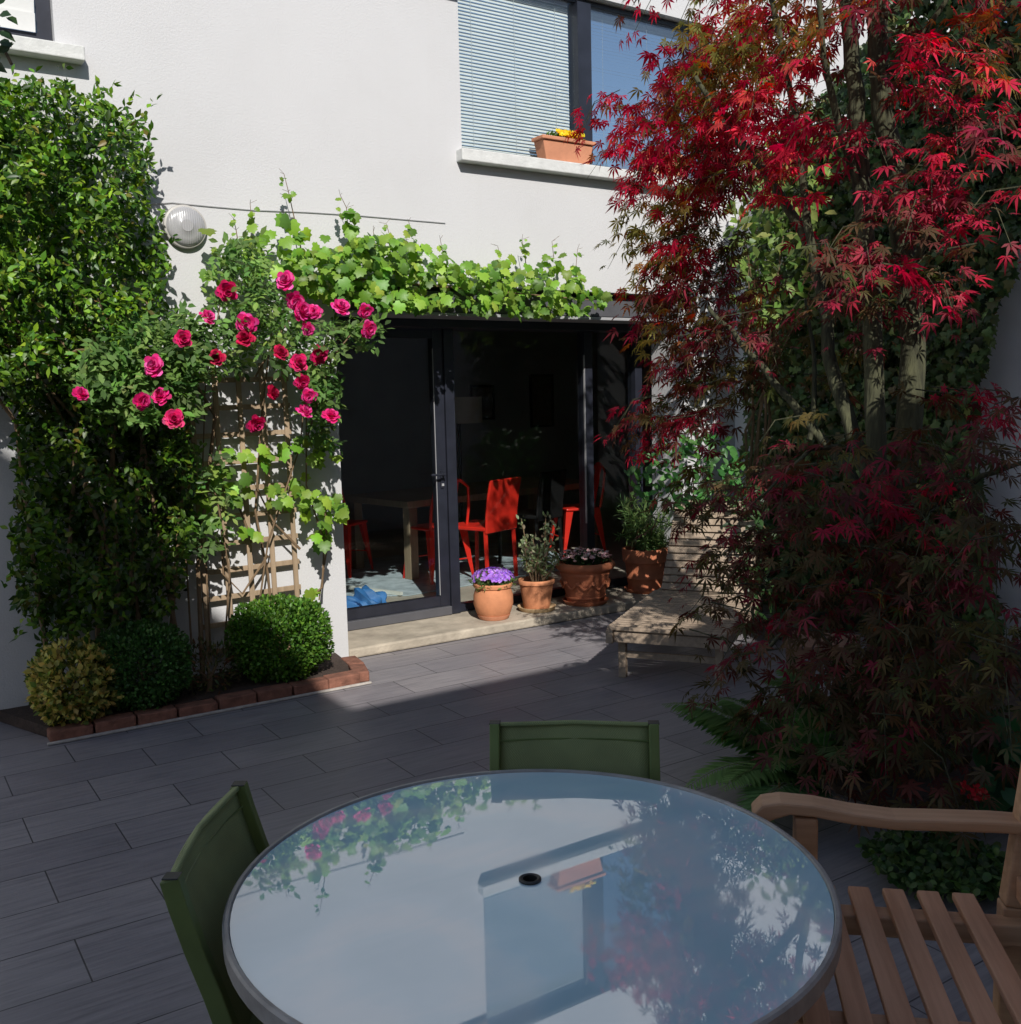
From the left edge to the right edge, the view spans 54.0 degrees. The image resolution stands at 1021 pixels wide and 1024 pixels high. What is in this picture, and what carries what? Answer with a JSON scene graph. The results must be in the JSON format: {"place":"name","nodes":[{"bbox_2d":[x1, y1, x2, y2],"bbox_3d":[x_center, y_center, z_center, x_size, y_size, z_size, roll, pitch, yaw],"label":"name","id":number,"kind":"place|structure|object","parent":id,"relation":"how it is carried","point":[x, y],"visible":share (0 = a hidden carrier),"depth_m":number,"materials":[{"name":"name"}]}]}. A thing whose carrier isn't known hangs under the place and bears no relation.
{"place":"outdoors","nodes":[
{"label":"outdoors","id":0,"kind":"place"},
{"bbox_2d":[0,0,17,72],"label":"evergreen branch","id":1,"kind":"object","parent":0,"point":[5,45],"visible":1,"depth_m":2.89,"materials":[{"name":"green plant"}]},
{"bbox_2d":[346,585,386,607],"bbox_3d":[-1.054,0.615,7.230,0.397,0.156,0.284,-6,8,-33],"label":"cloth bag","id":2,"kind":"object","parent":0,"point":[364,595],"visible":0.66,"depth_m":7.18,"materials":[{"name":"blue fabric"}]},
{"bbox_2d":[359,610,627,657],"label":"ground","id":3,"kind":"structure","parent":0,"point":[489,634],"depth_m":6.91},
{"bbox_2d":[0,0,979,709],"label":"house","id":4,"kind":"structure","parent":3,"relation":"on","point":[324,104],"depth_m":5.91,"materials":[{"name":"paint"}]},
{"bbox_2d":[0,0,84,64],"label":"window","id":5,"kind":"structure","parent":4,"relation":"in","point":[32,16],"depth_m":4.88,"materials":[{"name":"metal"}]},
{"bbox_2d":[163,205,206,248],"bbox_3d":[-1.725,-1.518,5.320,0.230,0.230,0.067,-6,8,-33],"label":"wall lamp","id":6,"kind":"object","parent":4,"relation":"attached to","point":[185,223],"visible":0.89,"depth_m":5.30,"materials":[{"name":"white glass"}]},
{"bbox_2d":[48,225,393,650],"bbox_3d":[-1.410,-0.334,5.193,1.826,2.231,0.858,-6,8,-33],"label":"rose bush","id":7,"kind":"object","parent":4,"relation":"attached to","point":[181,360],"visible":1,"depth_m":5.01,"materials":[{"name":"green plant"}]},
{"bbox_2d":[188,363,301,662],"bbox_3d":[-1.479,-0.004,5.607,0.588,1.640,0.025,-6,8,-33],"label":"trellis","id":8,"kind":"object","parent":4,"relation":"attached to","point":[250,567],"visible":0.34,"depth_m":5.60,"materials":[{"name":"brown wood"}]},
{"bbox_2d":[152,202,444,222],"bbox_3d":[-1.186,-1.672,5.695,1.877,0.086,0.005,-6,8,-33],"label":"cable","id":9,"kind":"object","parent":4,"relation":"attached to","point":[291,211],"visible":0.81,"depth_m":5.64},
{"bbox_2d":[335,328,449,620],"bbox_3d":[-0.861,-0.253,6.618,1.000,1.900,0.126,-6,8,-33],"label":"patio door","id":10,"kind":"structure","parent":4,"relation":"in","point":[434,336],"depth_m":6.84,"materials":[{"name":"metal"}]},
{"bbox_2d":[190,172,612,643],"bbox_3d":[-0.495,-0.628,6.047,2.932,2.651,0.401,-6,8,-33],"label":"grapevine","id":11,"kind":"object","parent":4,"relation":"attached to","point":[349,275],"visible":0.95,"depth_m":5.70,"materials":[{"name":"green plant"}]},
{"bbox_2d":[468,567,517,620],"bbox_3d":[-0.111,0.550,6.826,0.332,0.350,0.329,-6,8,-33],"label":"flower pot","id":12,"kind":"object","parent":4,"relation":"on","point":[493,597],"visible":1,"depth_m":6.73,"materials":[{"name":"ceramic"}]},
{"bbox_2d":[516,511,565,612],"bbox_3d":[0.203,0.343,7.053,0.398,0.695,0.285,-6,8,-33],"label":"flower pot","id":13,"kind":"object","parent":4,"relation":"on","point":[536,591],"visible":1,"depth_m":7.00,"materials":[{"name":"ceramic"}]},
{"bbox_2d":[442,329,642,613],"bbox_3d":[0.278,-0.339,7.394,1.754,1.960,0.093,-6,8,-33],"label":"window frame","id":14,"kind":"structure","parent":4,"relation":"in","point":[584,339],"depth_m":7.49,"materials":[{"name":"metal"}]},
{"bbox_2d":[531,128,595,163],"bbox_3d":[0.355,-2.422,6.637,0.438,0.219,0.132,-6,8,-33],"label":"window box","id":15,"kind":"object","parent":4,"relation":"on","point":[550,146],"visible":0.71,"depth_m":6.58,"materials":[{"name":"ceramic"}]},
{"bbox_2d":[555,546,614,606],"bbox_3d":[0.541,0.456,7.257,0.436,0.409,0.436,-6,8,-33],"label":"flower pot","id":16,"kind":"object","parent":4,"relation":"on","point":[585,573],"visible":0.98,"depth_m":7.13,"materials":[{"name":"ceramic"}]},
{"bbox_2d":[456,0,727,193],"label":"window","id":17,"kind":"structure","parent":4,"relation":"in","point":[579,66],"depth_m":6.58,"materials":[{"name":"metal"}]},
{"bbox_2d":[613,491,673,593],"bbox_3d":[1.061,0.224,7.612,0.550,0.764,0.638,1,7,19],"label":"flower pot","id":18,"kind":"object","parent":4,"relation":"on","point":[644,559],"visible":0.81,"depth_m":7.54,"materials":[{"name":"ceramic"}]},
{"bbox_2d":[634,149,690,175],"bbox_3d":[1.086,-2.487,7.114,0.438,0.206,0.132,-6,8,-33],"label":"window box","id":19,"kind":"object","parent":4,"relation":"on","point":[657,165],"visible":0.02,"depth_m":7.04,"materials":[{"name":"ceramic"}]},
{"bbox_2d":[735,103,1020,640],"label":"garden wall","id":20,"kind":"structure","parent":3,"relation":"on","point":[1004,372],"depth_m":5.94,"materials":[{"name":"paint"}]},
{"bbox_2d":[735,0,1020,654],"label":"ivy","id":21,"kind":"object","parent":20,"relation":"attached to","point":[974,351],"visible":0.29,"depth_m":5.86,"materials":[{"name":"green plant"}]},
{"bbox_2d":[335,330,652,531],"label":"interior wall","id":22,"kind":"structure","parent":0,"point":[385,431],"depth_m":12.19,"materials":[{"name":"black paint"}]},
{"bbox_2d":[469,385,494,419],"bbox_3d":[-0.342,-1.328,12.132,0.340,0.420,0.025,-6,8,-33],"label":"picture frame","id":23,"kind":"object","parent":22,"relation":"attached to","point":[485,393],"visible":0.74,"depth_m":12.16,"materials":[{"name":"paper"}]},
{"bbox_2d":[344,508,652,601],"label":"interior floor","id":24,"kind":"structure","parent":0,"point":[385,543],"depth_m":10.46,"materials":[{"name":"brown wood"}]},
{"bbox_2d":[345,542,558,595],"bbox_3d":[-0.623,0.492,8.848,2.700,0.008,1.880,-6,8,-33],"label":"rug","id":25,"kind":"object","parent":24,"relation":"on","point":[386,573],"visible":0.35,"depth_m":8.69,"materials":[{"name":"grey fabric"}]},
{"bbox_2d":[342,489,373,577],"bbox_3d":[-1.494,0.106,8.633,0.430,0.853,0.462,1,7,19],"label":"metal chair","id":26,"kind":"object","parent":25,"relation":"on","point":[362,524],"visible":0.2,"depth_m":8.47,"materials":[{"name":"red metal"}]},
{"bbox_2d":[346,585,402,594],"bbox_3d":[-1.273,0.596,7.931,1.086,0.024,0.030,3,8,35],"label":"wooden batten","id":27,"kind":"object","parent":25,"relation":"on","point":[392,592],"visible":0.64,"depth_m":7.71,"materials":[{"name":"beige wood"}]},
{"bbox_2d":[403,478,473,584],"bbox_3d":[-0.597,0.127,8.258,0.430,0.853,0.462,-6,8,-38],"label":"metal chair","id":28,"kind":"object","parent":25,"relation":"on","point":[428,528],"visible":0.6,"depth_m":8.10,"materials":[{"name":"red metal"}]},
{"bbox_2d":[344,477,601,579],"bbox_3d":[-0.291,0.099,9.299,2.340,0.655,0.960,-7,9,-42],"label":"dining table","id":29,"kind":"object","parent":25,"relation":"on","point":[409,501],"visible":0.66,"depth_m":8.79,"materials":[{"name":"brown wood"}]},
{"bbox_2d":[458,476,520,575],"bbox_3d":[-0.221,0.132,8.230,0.494,0.831,0.420,3,8,36],"label":"dining chair","id":30,"kind":"object","parent":25,"relation":"on","point":[502,504],"visible":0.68,"depth_m":8.09,"materials":[{"name":"red metal"}]},
{"bbox_2d":[498,469,566,563],"bbox_3d":[0.197,0.039,8.955,0.494,0.831,0.420,3,8,34],"label":"dining chair","id":31,"kind":"object","parent":25,"relation":"on","point":[550,492],"visible":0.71,"depth_m":8.83,"materials":[{"name":"metal"}]},
{"bbox_2d":[455,397,481,546],"bbox_3d":[-0.505,-0.409,10.149,0.470,1.500,0.470,-6,8,-33],"label":"floor lamp","id":32,"kind":"object","parent":24,"relation":"on","point":[468,409],"visible":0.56,"depth_m":9.90,"materials":[{"name":"metal"}]},
{"bbox_2d":[549,462,605,555],"bbox_3d":[0.636,-0.040,9.454,0.462,0.853,0.430,-3,7,-17],"label":"metal chair","id":33,"kind":"object","parent":24,"relation":"on","point":[568,509],"visible":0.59,"depth_m":9.33,"materials":[{"name":"red metal"}]},
{"bbox_2d":[0,604,1008,1023],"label":"patio floor","id":34,"kind":"structure","parent":0,"point":[96,832],"depth_m":4.19,"materials":[{"name":"tile"}]},
{"bbox_2d":[0,653,348,736],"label":"soil","id":35,"kind":"structure","parent":34,"relation":"on","point":[22,717],"depth_m":5.24,"materials":[{"name":"brown soil"}]},
{"bbox_2d":[23,636,124,726],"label":"variegated shrub","id":36,"kind":"object","parent":35,"relation":"on","point":[80,699],"visible":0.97,"depth_m":4.75,"materials":[{"name":"yellow plant"}]},
{"bbox_2d":[0,63,216,701],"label":"climbing shrub","id":37,"kind":"object","parent":35,"relation":"on","point":[34,352],"visible":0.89,"depth_m":4.82,"materials":[{"name":"green plant"}]},
{"bbox_2d":[85,618,194,710],"bbox_3d":[-1.869,0.760,5.058,0.532,0.473,0.469,-6,8,-33],"label":"box shrub","id":38,"kind":"object","parent":35,"relation":"on","point":[154,636],"visible":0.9,"depth_m":4.96,"materials":[{"name":"green plant"}]},
{"bbox_2d":[179,636,243,694],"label":"bedding plant","id":39,"kind":"object","parent":35,"relation":"on","point":[209,677],"visible":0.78,"depth_m":5.26,"materials":[{"name":"green plant"}]},
{"bbox_2d":[223,592,334,682],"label":"box shrub","id":40,"kind":"object","parent":35,"relation":"on","point":[258,659],"visible":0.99,"depth_m":5.39,"materials":[{"name":"green plant"}]},
{"bbox_2d":[47,656,371,745],"bbox_3d":[-1.539,0.967,5.300,1.744,0.066,0.423,-6,8,-33],"label":"brick edging","id":41,"kind":"object","parent":34,"relation":"on","point":[356,674],"visible":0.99,"depth_m":5.11,"materials":[{"name":"brown brick"}]},
{"bbox_2d":[160,781,268,1023],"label":"garden chair","id":42,"kind":"object","parent":34,"relation":"on","point":[226,844],"visible":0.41,"depth_m":1.84,"materials":[{"name":"metal"}]},
{"bbox_2d":[222,769,841,1023],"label":"garden table","id":43,"kind":"object","parent":34,"relation":"on","point":[539,896],"visible":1,"depth_m":1.75,"materials":[{"name":"clear glass"}]},
{"bbox_2d":[489,720,659,780],"bbox_3d":[0.147,0.924,2.256,0.414,0.773,0.550,-1,7,4],"label":"garden chair","id":44,"kind":"object","parent":34,"relation":"on","point":[625,748],"visible":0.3,"depth_m":2.46,"materials":[{"name":"metal"}]},
{"bbox_2d":[606,500,770,685],"bbox_3d":[1.140,0.422,6.110,0.660,0.840,1.720,1,7,22],"label":"sun lounger","id":45,"kind":"object","parent":34,"relation":"on","point":[652,614],"visible":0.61,"depth_m":5.86,"materials":[{"name":"grey wood"}]},
{"bbox_2d":[624,429,753,592],"bbox_3d":[1.194,0.096,6.830,0.878,1.332,0.742,-2,7,-1],"label":"leafy bush","id":46,"kind":"object","parent":34,"relation":"on","point":[648,470],"visible":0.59,"depth_m":6.62,"materials":[{"name":"green plant"}]},
{"bbox_2d":[662,696,868,822],"bbox_3d":[0.975,0.928,3.829,0.715,0.325,1.005,-2,7,-3],"label":"fern","id":47,"kind":"object","parent":34,"relation":"on","point":[740,774],"visible":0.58,"depth_m":3.76,"materials":[{"name":"green plant"}]},
{"bbox_2d":[722,125,836,611],"bbox_3d":[1.733,-0.894,6.546,0.742,3.332,1.253,1,7,17],"label":"green shrub","id":48,"kind":"object","parent":34,"relation":"on","point":[758,239],"visible":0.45,"depth_m":6.33,"materials":[{"name":"green plant"}]},
{"bbox_2d":[720,461,865,639],"bbox_3d":[1.811,0.304,6.325,0.972,1.258,0.851,0,7,10],"label":"corner bush","id":49,"kind":"object","parent":34,"relation":"on","point":[767,522],"visible":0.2,"depth_m":6.24,"materials":[{"name":"green plant"}]},
{"bbox_2d":[784,631,860,716],"bbox_3d":[1.438,0.796,4.622,0.310,0.420,0.300,1,7,24],"label":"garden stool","id":50,"kind":"object","parent":34,"relation":"on","point":[810,645],"visible":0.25,"depth_m":4.52,"materials":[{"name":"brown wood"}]},
{"bbox_2d":[751,766,1020,1023],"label":"garden bench","id":51,"kind":"object","parent":34,"relation":"on","point":[995,939],"visible":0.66,"depth_m":2.11,"materials":[{"name":"brown wood"}]},
{"bbox_2d":[824,642,1020,809],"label":"planting soil","id":52,"kind":"structure","parent":34,"relation":"on","point":[839,784],"depth_m":3.92,"materials":[{"name":"brown soil"}]},
{"bbox_2d":[563,0,1020,859],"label":"maple tree","id":53,"kind":"object","parent":52,"relation":"on","point":[899,652],"visible":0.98,"depth_m":3.74,"materials":[{"name":"red plant"}]},
{"bbox_2d":[760,669,868,744],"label":"fern","id":54,"kind":"object","parent":52,"relation":"on","point":[776,683],"visible":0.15,"depth_m":4.38,"materials":[{"name":"green plant"}]},
{"bbox_2d":[812,620,1019,783],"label":"shade plant","id":55,"kind":"object","parent":52,"relation":"on","point":[968,757],"visible":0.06,"depth_m":4.05,"materials":[{"name":"green plant"}]},
{"bbox_2d":[956,716,1020,811],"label":"geranium","id":56,"kind":"object","parent":52,"relation":"on","point":[1006,798],"visible":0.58,"depth_m":3.36,"materials":[{"name":"green plant"}]},
{"bbox_2d":[855,829,1005,902],"bbox_3d":[1.349,1.107,3.180,0.486,0.148,0.658,0,7,14],"label":"ground cover plant","id":57,"kind":"object","parent":34,"relation":"on","point":[895,863],"visible":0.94,"depth_m":3.10,"materials":[{"name":"green plant"}]},
{"bbox_2d":[3,0,1006,168],"label":"sky","id":58,"kind":"structure","parent":0,"point":[618,64],"materials":[{"name":"blue"}]}
]}

